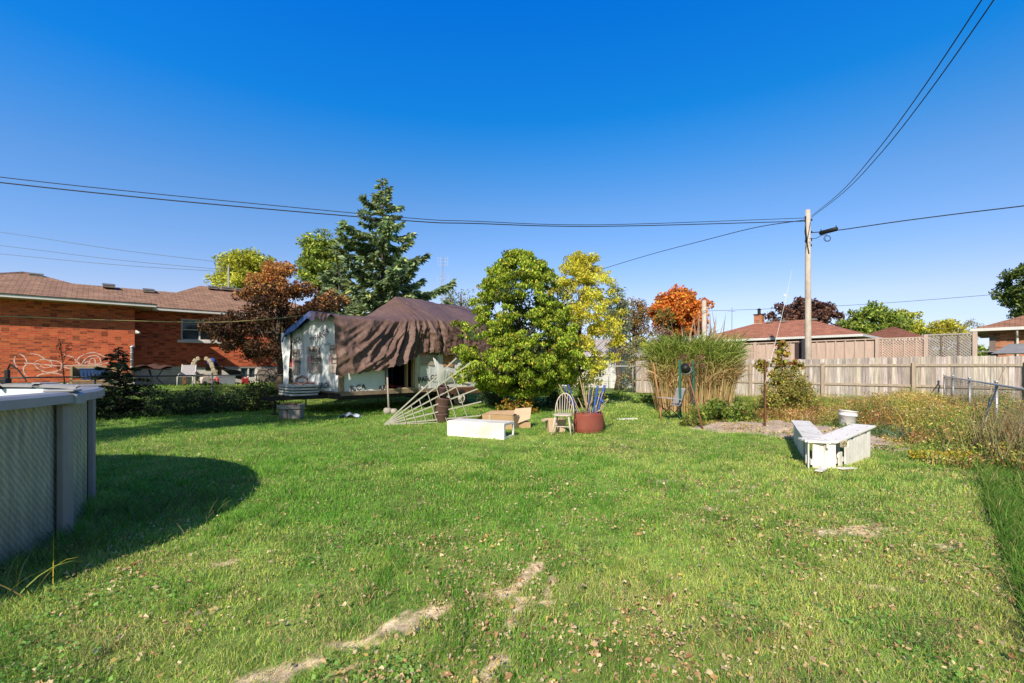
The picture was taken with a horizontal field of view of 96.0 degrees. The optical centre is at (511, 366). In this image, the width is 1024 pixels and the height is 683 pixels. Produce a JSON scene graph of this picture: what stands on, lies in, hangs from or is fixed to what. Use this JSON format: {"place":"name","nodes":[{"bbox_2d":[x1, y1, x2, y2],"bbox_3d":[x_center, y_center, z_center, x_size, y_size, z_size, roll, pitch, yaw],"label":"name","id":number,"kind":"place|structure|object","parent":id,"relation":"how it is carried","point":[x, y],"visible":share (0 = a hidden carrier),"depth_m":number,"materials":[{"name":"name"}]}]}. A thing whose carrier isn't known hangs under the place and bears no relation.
{"place":"outdoors","nodes":[
{"label":"outdoors","id":0,"kind":"place"},
{"bbox_2d":[0,369,1023,682],"bbox_3d":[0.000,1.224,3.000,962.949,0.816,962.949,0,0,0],"label":"ground","id":1,"kind":"structure","parent":0,"point":[400,623],"depth_m":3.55,"materials":[{"name":"plant"}]},
{"bbox_2d":[0,535,80,608],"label":"grass tuft","id":2,"kind":"object","parent":1,"relation":"on","point":[6,583],"visible":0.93,"depth_m":3.13,"materials":[{"name":"green plant"}]},
{"bbox_2d":[0,382,104,574],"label":"above ground pool","id":3,"kind":"structure","parent":1,"relation":"on","point":[47,456],"depth_m":3.89,"materials":[{"name":"metal"}]},
{"bbox_2d":[0,364,26,388],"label":"rim clamp","id":4,"kind":"object","parent":3,"relation":"attached to","point":[6,379],"visible":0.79,"depth_m":6.00,"materials":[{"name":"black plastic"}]},
{"bbox_2d":[55,337,74,383],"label":"bare sapling","id":5,"kind":"object","parent":1,"relation":"on","point":[61,354],"visible":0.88,"depth_m":13.39,"materials":[{"name":"brown plant"}]},
{"bbox_2d":[0,508,175,595],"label":"wispy grass","id":6,"kind":"structure","parent":1,"relation":"on","point":[63,550],"depth_m":3.63,"materials":[{"name":"plant"}]},
{"bbox_2d":[70,365,122,386],"bbox_3d":[-15.994,0.395,17.771,1.510,0.870,0.520,0,0,-42],"label":"wooden shelf","id":7,"kind":"object","parent":1,"relation":"on","point":[74,370],"visible":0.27,"depth_m":17.56,"materials":[{"name":"wood"}]},
{"bbox_2d":[78,368,105,379],"bbox_3d":[-16.088,0.285,17.714,0.840,0.430,0.520,0,0,-42],"label":"blue bin","id":8,"kind":"object","parent":7,"relation":"on","point":[87,371],"visible":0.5,"depth_m":17.45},
{"bbox_2d":[96,393,124,419],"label":"bush","id":9,"kind":"object","parent":1,"relation":"on","point":[107,415],"visible":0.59,"depth_m":13.46,"materials":[{"name":"green plant"}]},
{"bbox_2d":[90,347,172,417],"bbox_3d":[-11.771,0.501,13.898,2.005,2.202,2.758,0,0,36],"label":"spruce","id":10,"kind":"object","parent":1,"relation":"on","point":[120,366],"visible":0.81,"depth_m":13.84,"materials":[{"name":"green plant"}]},
{"bbox_2d":[0,265,297,384],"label":"brick house","id":11,"kind":"structure","parent":1,"relation":"on","point":[28,347],"depth_m":18.95,"materials":[{"name":"brick"}]},
{"bbox_2d":[177,319,220,343],"bbox_3d":[-14.832,-1.670,21.890,1.747,1.120,0.276,0,0,-42],"label":"window","id":12,"kind":"structure","parent":11,"relation":"in","point":[189,333],"depth_m":21.75,"materials":[{"name":"grey glass"}]},
{"bbox_2d":[123,381,174,417],"bbox_3d":[-11.159,1.042,14.194,1.433,1.155,1.250,0,0,41],"label":"bush","id":13,"kind":"object","parent":1,"relation":"on","point":[153,411],"visible":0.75,"depth_m":14.14,"materials":[{"name":"green plant"}]},
{"bbox_2d":[143,369,170,385],"bbox_3d":[-14.769,0.466,18.989,1.200,0.751,1.200,0,0,-42],"label":"patio table","id":14,"kind":"object","parent":1,"relation":"on","point":[157,377],"visible":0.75,"depth_m":18.88,"materials":[{"name":"metal"}]},
{"bbox_2d":[134,363,172,368],"bbox_3d":[-14.769,0.015,18.989,1.200,0.283,0.800,0,0,-42],"label":"brown cloth","id":15,"kind":"object","parent":14,"relation":"on","point":[154,366],"visible":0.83,"depth_m":18.95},
{"bbox_2d":[152,390,201,415],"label":"bush","id":16,"kind":"object","parent":1,"relation":"on","point":[175,409],"visible":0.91,"depth_m":14.57,"materials":[{"name":"green plant"}]},
{"bbox_2d":[61,473,300,546],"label":"wispy grass","id":17,"kind":"structure","parent":1,"relation":"on","point":[152,510],"depth_m":4.80,"materials":[{"name":"plant"}]},
{"bbox_2d":[177,364,196,385],"bbox_3d":[-13.766,0.368,19.522,0.580,0.928,0.699,0,0,-22],"label":"patio chair","id":18,"kind":"object","parent":1,"relation":"on","point":[188,369],"visible":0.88,"depth_m":19.72,"materials":[{"name":"white plastic"}]},
{"bbox_2d":[176,387,219,415],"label":"bush","id":19,"kind":"object","parent":1,"relation":"on","point":[199,409],"visible":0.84,"depth_m":14.96,"materials":[{"name":"green plant"}]},
{"bbox_2d":[181,366,222,384],"bbox_3d":[-14.250,0.403,21.199,1.500,0.845,0.600,0,0,-42],"label":"wooden table","id":20,"kind":"object","parent":1,"relation":"on","point":[219,371],"visible":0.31,"depth_m":21.08,"materials":[{"name":"brown wood"}]},
{"bbox_2d":[205,363,243,379],"bbox_3d":[-13.623,0.238,21.894,1.500,0.845,0.700,0,0,-42],"label":"navy cover","id":21,"kind":"object","parent":20,"relation":"on","point":[232,372],"visible":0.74,"depth_m":22.09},
{"bbox_2d":[191,356,217,384],"bbox_3d":[-13.856,0.194,20.683,1.105,1.273,0.580,0,0,-32],"label":"beige slide","id":22,"kind":"object","parent":1,"relation":"on","point":[208,360],"visible":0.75,"depth_m":20.58,"materials":[{"name":"plastic"}]},
{"bbox_2d":[195,390,237,413],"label":"bush","id":23,"kind":"object","parent":1,"relation":"on","point":[220,401],"visible":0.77,"depth_m":15.37,"materials":[{"name":"green plant"}]},
{"bbox_2d":[217,376,235,384],"bbox_3d":[-12.800,0.623,20.618,0.700,0.415,0.460,0,0,-42],"label":"storage bin","id":24,"kind":"object","parent":1,"relation":"on","point":[229,379],"visible":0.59,"depth_m":20.48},
{"bbox_2d":[0,373,476,414],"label":"chain link fence","id":25,"kind":"object","parent":1,"relation":"on","point":[169,376],"visible":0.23,"depth_m":15.49,"materials":[{"name":"metal"}]},
{"bbox_2d":[221,386,264,411],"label":"bush","id":26,"kind":"object","parent":1,"relation":"on","point":[234,399],"visible":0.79,"depth_m":15.76,"materials":[{"name":"green plant"}]},
{"bbox_2d":[203,247,286,291],"bbox_3d":[-22.860,-4.716,40.096,6.853,11.204,6.548,0,0,0],"label":"yellow green tree","id":27,"kind":"object","parent":1,"relation":"on","point":[243,263],"visible":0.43,"depth_m":38.50,"materials":[{"name":"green plant"}]},
{"bbox_2d":[238,378,277,410],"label":"bush","id":28,"kind":"object","parent":1,"relation":"on","point":[250,396],"visible":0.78,"depth_m":16.16,"materials":[{"name":"green plant"}]},
{"bbox_2d":[256,387,286,409],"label":"bush","id":29,"kind":"object","parent":1,"relation":"on","point":[272,392],"visible":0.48,"depth_m":16.43,"materials":[{"name":"green plant"}]},
{"bbox_2d":[196,259,350,392],"bbox_3d":[-10.623,-1.791,20.138,6.938,5.857,5.323,0,0,0],"label":"maroon maple","id":30,"kind":"object","parent":1,"relation":"on","point":[230,337],"visible":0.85,"depth_m":19.40,"materials":[{"name":"brown plant"}]},
{"bbox_2d":[258,369,292,382],"bbox_3d":[-12.236,0.470,23.941,1.700,0.720,0.115,0,0,-42],"label":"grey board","id":31,"kind":"object","parent":1,"relation":"on","point":[272,371],"visible":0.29,"depth_m":23.73,"materials":[{"name":"wood"}]},
{"bbox_2d":[277,404,304,419],"bbox_3d":[-6.519,1.335,13.600,0.675,0.430,0.430,0,0,-6],"label":"grey crate","id":32,"kind":"object","parent":1,"relation":"on","point":[292,411],"visible":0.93,"depth_m":13.44,"materials":[{"name":"plastic"}]},
{"bbox_2d":[293,227,350,292],"bbox_3d":[-14.833,-4.933,35.923,4.648,12.004,3.712,0,0,0],"label":"green tree","id":33,"kind":"object","parent":1,"relation":"on","point":[314,259],"visible":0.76,"depth_m":35.06,"materials":[{"name":"green plant"}]},
{"bbox_2d":[315,262,361,314],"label":"spruce tree","id":34,"kind":"object","parent":1,"relation":"on","point":[335,276],"visible":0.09,"depth_m":29.71,"materials":[{"name":"green plant"}]},
{"bbox_2d":[261,316,499,414],"bbox_3d":[-4.960,-0.504,17.883,4.791,4.108,8.905,0,0,43],"label":"trailer cabin","id":35,"kind":"object","parent":1,"relation":"on","point":[313,352],"visible":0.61,"depth_m":16.05,"materials":[{"name":"white painted panel"},{"name":"brown fabric tarp"},{"name":"wood"}]},
{"bbox_2d":[0,315,303,322],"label":"rope","id":36,"kind":"object","parent":35,"relation":"attached to","point":[142,321],"visible":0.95,"depth_m":13.34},
{"bbox_2d":[279,393,317,396],"bbox_3d":[-7.158,0.936,15.423,0.850,0.092,1.300,0,0,-43],"label":"board","id":37,"kind":"object","parent":35,"relation":"on","point":[293,395],"visible":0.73,"depth_m":14.97,"materials":[{"name":"wood"}]},
{"bbox_2d":[279,390,319,393],"bbox_3d":[-7.138,0.844,15.445,0.850,0.092,1.300,0,0,-45],"label":"board","id":38,"kind":"object","parent":37,"relation":"on","point":[298,392],"visible":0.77,"depth_m":15.03,"materials":[{"name":"wood"}]},
{"bbox_2d":[279,387,317,390],"bbox_3d":[-7.158,0.752,15.423,0.850,0.092,1.300,0,0,-43],"label":"board","id":39,"kind":"object","parent":38,"relation":"on","point":[299,389],"visible":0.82,"depth_m":14.99,"materials":[{"name":"wood"}]},
{"bbox_2d":[279,384,319,387],"bbox_3d":[-7.138,0.660,15.445,0.850,0.092,1.300,0,0,-45],"label":"board","id":40,"kind":"object","parent":39,"relation":"on","point":[298,386],"visible":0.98,"depth_m":15.10,"materials":[{"name":"wood"}]},
{"bbox_2d":[281,297,493,375],"bbox_3d":[-4.318,-1.218,18.045,4.783,3.035,7.230,0,0,43],"label":"tarp","id":41,"kind":"object","parent":35,"relation":"on","point":[396,331],"visible":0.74,"depth_m":15.87,"materials":[{"name":"plastic"}]},
{"bbox_2d":[319,178,456,315],"bbox_3d":[-7.286,-4.799,26.193,10.186,12.802,12.049,0,0,-38],"label":"spruce tree","id":42,"kind":"object","parent":1,"relation":"on","point":[384,283],"visible":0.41,"depth_m":26.21,"materials":[{"name":"green plant"}]},
{"bbox_2d":[383,368,396,413],"bbox_3d":[-3.987,0.784,15.118,0.460,1.532,0.316,0,0,0],"label":"prop pole","id":43,"kind":"object","parent":1,"relation":"on","point":[388,410],"visible":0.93,"depth_m":15.09,"materials":[{"name":"grey wood"}]},
{"bbox_2d":[384,358,480,424],"bbox_3d":[-2.071,0.652,12.541,2.748,1.789,0.080,0,0,-19],"label":"fan trellis","id":44,"kind":"object","parent":1,"relation":"on","point":[392,420],"visible":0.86,"depth_m":12.47,"materials":[{"name":"wood"}]},
{"bbox_2d":[443,288,481,309],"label":"airy tree","id":45,"kind":"object","parent":1,"relation":"on","point":[460,302],"visible":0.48,"depth_m":44.68,"materials":[{"name":"green plant"}]},
{"bbox_2d":[447,418,513,439],"bbox_3d":[-0.698,1.377,10.243,1.408,0.340,0.534,0,0,24],"label":"white bench","id":46,"kind":"object","parent":1,"relation":"on","point":[478,428],"visible":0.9,"depth_m":10.01,"materials":[{"name":"paint"}]},
{"bbox_2d":[476,391,515,405],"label":"dark shrub","id":47,"kind":"object","parent":1,"relation":"on","point":[493,397],"visible":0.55,"depth_m":18.37,"materials":[{"name":"green plant"}]},
{"bbox_2d":[476,410,518,429],"bbox_3d":[-0.388,1.320,11.572,1.068,0.460,0.414,0,0,24],"label":"cardboard box","id":48,"kind":"object","parent":1,"relation":"on","point":[506,415],"visible":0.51,"depth_m":11.41,"materials":[{"name":"cardboard"}]},
{"bbox_2d":[0,432,1023,682],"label":"fallen leaves","id":49,"kind":"object","parent":1,"relation":"on","point":[598,654],"visible":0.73,"depth_m":3.21,"materials":[{"name":"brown plant"}]},
{"bbox_2d":[495,397,539,413],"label":"orange bush","id":50,"kind":"object","parent":1,"relation":"on","point":[524,405],"visible":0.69,"depth_m":15.07,"materials":[{"name":"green plant"}]},
{"bbox_2d":[450,248,593,407],"bbox_3d":[0.314,-1.241,16.100,4.945,5.716,4.784,0,0,0],"label":"green tree","id":51,"kind":"object","parent":1,"relation":"on","point":[517,356],"visible":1,"depth_m":15.06,"materials":[{"name":"green plant"}]},
{"bbox_2d":[514,407,530,427],"bbox_3d":[0.211,1.300,11.702,0.620,0.500,0.530,0,0,-12],"label":"cardboard box","id":52,"kind":"object","parent":1,"relation":"on","point":[524,414],"visible":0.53,"depth_m":11.63,"materials":[{"name":"cardboard"}]},
{"bbox_2d":[522,389,567,407],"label":"dark shrub","id":53,"kind":"object","parent":1,"relation":"on","point":[554,396],"visible":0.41,"depth_m":17.35,"materials":[{"name":"green plant"}]},
{"bbox_2d":[541,418,565,431],"bbox_3d":[0.984,1.400,10.992,0.550,0.300,0.380,0,0,-8],"label":"cardboard box","id":54,"kind":"object","parent":1,"relation":"on","point":[549,422],"visible":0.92,"depth_m":10.84,"materials":[{"name":"cardboard"}]},
{"bbox_2d":[551,393,574,435],"bbox_3d":[1.177,1.085,10.574,0.465,0.935,0.495,0,0,17],"label":"wooden chair","id":55,"kind":"object","parent":1,"relation":"on","point":[568,414],"visible":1,"depth_m":10.64,"materials":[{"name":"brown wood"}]},
{"bbox_2d":[543,249,627,406],"bbox_3d":[2.724,-1.454,17.752,3.460,6.135,3.436,0,0,0],"label":"yellow tree","id":56,"kind":"object","parent":1,"relation":"on","point":[583,270],"visible":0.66,"depth_m":17.27,"materials":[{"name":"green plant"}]},
{"bbox_2d":[561,373,609,407],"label":"bare bush","id":57,"kind":"object","parent":1,"relation":"on","point":[586,389],"visible":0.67,"depth_m":17.17,"materials":[{"name":"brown plant"}]},
{"bbox_2d":[573,411,604,433],"bbox_3d":[1.826,1.312,10.950,0.744,0.476,0.648,0,0,-10],"label":"red tub","id":58,"kind":"object","parent":1,"relation":"on","point":[589,423],"visible":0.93,"depth_m":10.68,"materials":[{"name":"plastic"}]},
{"bbox_2d":[562,338,650,387],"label":"white garage","id":59,"kind":"structure","parent":1,"relation":"on","point":[612,371],"depth_m":33.39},
{"bbox_2d":[586,359,610,386],"bbox_3d":[6.323,0.500,33.826,0.060,2.000,2.300,0,0,-42],"label":"garage door","id":60,"kind":"structure","parent":59,"relation":"in","point":[605,379],"depth_m":33.32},
{"bbox_2d":[600,283,632,390],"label":"grey green tree","id":61,"kind":"object","parent":1,"relation":"on","point":[625,325],"visible":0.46,"depth_m":29.81,"materials":[{"name":"green plant"}]},
{"bbox_2d":[613,335,647,391],"bbox_3d":[7.387,-0.058,27.506,2.063,3.628,2.123,0,0,-42],"label":"tan thicket","id":62,"kind":"object","parent":1,"relation":"on","point":[626,349],"visible":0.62,"depth_m":27.44,"materials":[{"name":"beige plant"}]},
{"bbox_2d":[621,296,652,385],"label":"russet tree","id":63,"kind":"object","parent":1,"relation":"on","point":[640,310],"visible":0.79,"depth_m":33.71,"materials":[{"name":"brown plant"}]},
{"bbox_2d":[630,393,656,403],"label":"green shrub","id":64,"kind":"object","parent":1,"relation":"on","point":[649,399],"visible":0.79,"depth_m":19.39,"materials":[{"name":"green plant"}]},
{"bbox_2d":[643,326,674,343],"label":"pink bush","id":65,"kind":"object","parent":1,"relation":"on","point":[654,332],"visible":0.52,"depth_m":20.96,"materials":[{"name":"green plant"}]},
{"bbox_2d":[651,306,675,339],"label":"green tree","id":66,"kind":"object","parent":1,"relation":"on","point":[664,321],"visible":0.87,"depth_m":35.74,"materials":[{"name":"green plant"}]},
{"bbox_2d":[658,388,685,419],"bbox_3d":[4.691,1.082,13.508,0.616,0.950,0.630,0,0,-8],"label":"camp chair","id":67,"kind":"object","parent":1,"relation":"on","point":[676,399],"visible":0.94,"depth_m":13.51,"materials":[{"name":"grey fabric"}]},
{"bbox_2d":[645,283,714,340],"bbox_3d":[13.822,-2.570,38.038,5.340,8.354,5.000,0,0,0],"label":"orange maple","id":68,"kind":"object","parent":1,"relation":"on","point":[684,304],"visible":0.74,"depth_m":36.88,"materials":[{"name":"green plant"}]},
{"bbox_2d":[678,360,681,419],"bbox_3d":[4.864,0.697,13.352,0.070,1.766,0.036,-1,0,0],"label":"garden post","id":69,"kind":"object","parent":1,"relation":"on","point":[680,408],"visible":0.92,"depth_m":13.36,"materials":[{"name":"metal"}]},
{"bbox_2d":[673,352,705,413],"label":"dried flowers","id":70,"kind":"object","parent":1,"relation":"on","point":[684,358],"visible":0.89,"depth_m":14.56,"materials":[{"name":"brown plant"}]},
{"bbox_2d":[679,414,709,426],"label":"herb bush","id":71,"kind":"object","parent":1,"relation":"on","point":[693,423],"visible":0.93,"depth_m":11.90,"materials":[{"name":"green plant"}]},
{"bbox_2d":[635,307,758,412],"bbox_3d":[6.288,-0.278,15.991,4.507,3.663,3.348,0,0,0],"label":"reed clump","id":72,"kind":"object","parent":1,"relation":"on","point":[718,376],"visible":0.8,"depth_m":15.40,"materials":[{"name":"green plant"}]},
{"bbox_2d":[702,300,706,338],"bbox_3d":[10.005,-0.941,24.000,0.315,4.986,0.320,0,0,0],"label":"bare post","id":73,"kind":"object","parent":1,"relation":"on","point":[704,315],"visible":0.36,"depth_m":23.91,"materials":[{"name":"white wood"}]},
{"bbox_2d":[753,340,805,410],"bbox_3d":[7.966,0.411,13.677,1.534,2.389,0.747,0,0,0],"label":"tall vine","id":74,"kind":"object","parent":1,"relation":"on","point":[778,360],"visible":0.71,"depth_m":13.60,"materials":[{"name":"green plant"}]},
{"bbox_2d":[700,308,889,344],"bbox_3d":[17.821,-1.215,30.316,7.090,5.530,9.890,0,0,-42],"label":"bungalow","id":75,"kind":"object","parent":1,"relation":"on","point":[787,331],"visible":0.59,"depth_m":28.11,"materials":[{"name":"brick"}]},
{"bbox_2d":[689,420,913,450],"bbox_3d":[6.000,1.487,10.600,5.200,0.186,5.200,0,0,0],"label":"soil bed","id":76,"kind":"object","parent":1,"relation":"on","point":[775,426],"visible":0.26,"depth_m":10.86,"materials":[{"name":"soil"}]},
{"bbox_2d":[691,397,759,421],"bbox_3d":[5.942,1.257,12.912,1.846,0.762,1.478,0,0,0],"label":"potato bush","id":77,"kind":"object","parent":76,"relation":"on","point":[719,410],"visible":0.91,"depth_m":12.74,"materials":[{"name":"green plant"}]},
{"bbox_2d":[764,360,765,425],"bbox_3d":[6.260,0.711,11.389,0.055,1.738,0.058,0,0,0],"label":"rusty stake","id":78,"kind":"object","parent":76,"relation":"on","point":[764,393],"visible":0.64,"depth_m":11.37,"materials":[{"name":"metal"}]},
{"bbox_2d":[754,366,822,419],"bbox_3d":[8.159,0.819,13.601,1.877,1.682,1.554,0,0,0],"label":"brown green shrub","id":79,"kind":"object","parent":76,"relation":"in","point":[795,393],"visible":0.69,"depth_m":13.32,"materials":[{"name":"green plant"}]},
{"bbox_2d":[838,409,857,424],"bbox_3d":[8.168,1.279,11.200,0.415,0.450,0.410,0,0,0],"label":"white bucket","id":80,"kind":"object","parent":76,"relation":"on","point":[847,416],"visible":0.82,"depth_m":11.06,"materials":[{"name":"plastic"}]},
{"bbox_2d":[764,296,844,327],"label":"copper beech","id":81,"kind":"object","parent":1,"relation":"on","point":[823,312],"visible":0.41,"depth_m":46.21,"materials":[{"name":"brown plant"}]},
{"bbox_2d":[804,209,811,358],"bbox_3d":[13.331,-2.725,20.739,0.317,8.651,0.290,0,0,-43],"label":"utility pole","id":82,"kind":"object","parent":1,"relation":"on","point":[808,341],"visible":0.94,"depth_m":20.65,"materials":[{"name":"brown wood"}]},
{"bbox_2d":[0,177,797,224],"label":"power line","id":83,"kind":"object","parent":82,"relation":"attached to","point":[377,215],"visible":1,"depth_m":15.73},
{"bbox_2d":[0,182,804,226],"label":"power line","id":84,"kind":"object","parent":82,"relation":"attached to","point":[372,217],"visible":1,"depth_m":15.62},
{"bbox_2d":[571,220,803,278],"bbox_3d":[9.261,-7.104,30.132,1.190,1.007,20.264,0,0,-26],"label":"power line","id":85,"kind":"object","parent":82,"relation":"attached to","point":[707,239],"visible":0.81,"depth_m":26.41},
{"bbox_2d":[812,0,981,215],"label":"power line","id":86,"kind":"object","parent":82,"relation":"attached to","point":[917,95],"visible":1,"depth_m":8.13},
{"bbox_2d":[811,0,993,217],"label":"power line","id":87,"kind":"object","parent":82,"relation":"attached to","point":[923,98],"visible":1,"depth_m":8.20,"materials":[{"name":"rubber"}]},
{"bbox_2d":[811,205,1023,232],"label":"power line","id":88,"kind":"object","parent":82,"relation":"attached to","point":[929,217],"visible":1,"depth_m":17.30,"materials":[{"name":"rubber"}]},
{"bbox_2d":[636,356,1023,404],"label":"board fence","id":89,"kind":"object","parent":1,"relation":"on","point":[838,375],"visible":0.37,"depth_m":17.98,"materials":[{"name":"wood"}]},
{"bbox_2d":[791,420,875,468],"bbox_3d":[5.612,1.283,8.022,1.187,0.555,2.986,0,0,29],"label":"corner bench","id":90,"kind":"object","parent":1,"relation":"on","point":[826,452],"visible":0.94,"depth_m":7.35,"materials":[{"name":"white paint"}]},
{"bbox_2d":[683,381,1023,474],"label":"weeds","id":91,"kind":"object","parent":1,"relation":"on","point":[924,410],"visible":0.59,"depth_m":10.38,"materials":[{"name":"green plant"}]},
{"bbox_2d":[804,418,905,435],"bbox_3d":[8.042,1.384,10.895,2.321,0.352,2.098,0,0,-34],"label":"onion tuft","id":92,"kind":"object","parent":1,"relation":"on","point":[835,424],"visible":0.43,"depth_m":10.68,"materials":[{"name":"green plant"}]},
{"bbox_2d":[740,332,977,396],"bbox_3d":[13.828,0.120,21.410,0.130,2.860,10.985,0,0,-42],"label":"privacy fence","id":93,"kind":"object","parent":1,"relation":"on","point":[850,350],"visible":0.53,"depth_m":19.65,"materials":[{"name":"brown wood"}]},
{"bbox_2d":[835,300,913,333],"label":"green tree","id":94,"kind":"object","parent":1,"relation":"on","point":[873,317],"visible":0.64,"depth_m":46.78,"materials":[{"name":"green plant"}]},
{"bbox_2d":[839,420,945,443],"bbox_3d":[8.002,1.367,9.545,1.853,0.380,2.525,0,0,0],"label":"onion tuft","id":95,"kind":"object","parent":1,"relation":"on","point":[889,433],"visible":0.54,"depth_m":9.74,"materials":[{"name":"green plant"}]},
{"bbox_2d":[895,307,929,334],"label":"yellow green tree","id":96,"kind":"object","parent":1,"relation":"on","point":[919,327],"visible":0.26,"depth_m":50.73,"materials":[{"name":"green plant"}]},
{"bbox_2d":[904,449,990,461],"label":"yellow flowers","id":97,"kind":"object","parent":1,"relation":"on","point":[914,454],"visible":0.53,"depth_m":7.49,"materials":[{"name":"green plant"}]},
{"bbox_2d":[920,318,978,355],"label":"yellow tree","id":98,"kind":"object","parent":1,"relation":"on","point":[947,326],"visible":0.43,"depth_m":53.39,"materials":[{"name":"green plant"}]},
{"bbox_2d":[932,344,988,370],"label":"trees","id":99,"kind":"object","parent":1,"relation":"on","point":[981,348],"visible":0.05,"depth_m":67.41,"materials":[{"name":"green plant"}]},
{"bbox_2d":[914,405,1023,466],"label":"dry grass tuft","id":100,"kind":"object","parent":1,"relation":"on","point":[1017,430],"visible":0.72,"depth_m":7.31,"materials":[{"name":"plant"}]},
{"bbox_2d":[936,405,1023,449],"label":"dry grass tuft","id":101,"kind":"object","parent":1,"relation":"on","point":[992,423],"visible":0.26,"depth_m":8.15,"materials":[{"name":"plant"}]},
{"bbox_2d":[943,374,1023,442],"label":"chain link fence","id":102,"kind":"object","parent":1,"relation":"on","point":[995,384],"visible":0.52,"depth_m":9.80,"materials":[{"name":"metal"}]},
{"bbox_2d":[970,316,1023,397],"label":"bungalow","id":103,"kind":"object","parent":1,"relation":"on","point":[1001,334],"visible":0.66,"depth_m":20.88,"materials":[{"name":"brick"}]},
{"bbox_2d":[988,262,1023,318],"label":"green tree","id":104,"kind":"object","parent":1,"relation":"on","point":[1012,297],"visible":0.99,"depth_m":36.42,"materials":[{"name":"green plant"}]},
{"bbox_2d":[991,344,1023,379],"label":"garden canopy","id":105,"kind":"object","parent":1,"relation":"on","point":[1013,349],"visible":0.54,"depth_m":19.32,"materials":[{"name":"metal"}]},
{"bbox_2d":[0,0,1023,367],"label":"sky","id":106,"kind":"structure","parent":0,"point":[536,112],"materials":[{"name":"blue"}]},
{"bbox_2d":[869,327,937,386],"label":"brick garage","id":107,"kind":"structure","parent":0,"point":[893,332],"depth_m":34.49,"materials":[{"name":"orange"}]},
{"bbox_2d":[968,449,1023,654],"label":"rough grass","id":108,"kind":"structure","parent":0,"point":[1004,507],"depth_m":4.59,"materials":[{"name":"plant"}]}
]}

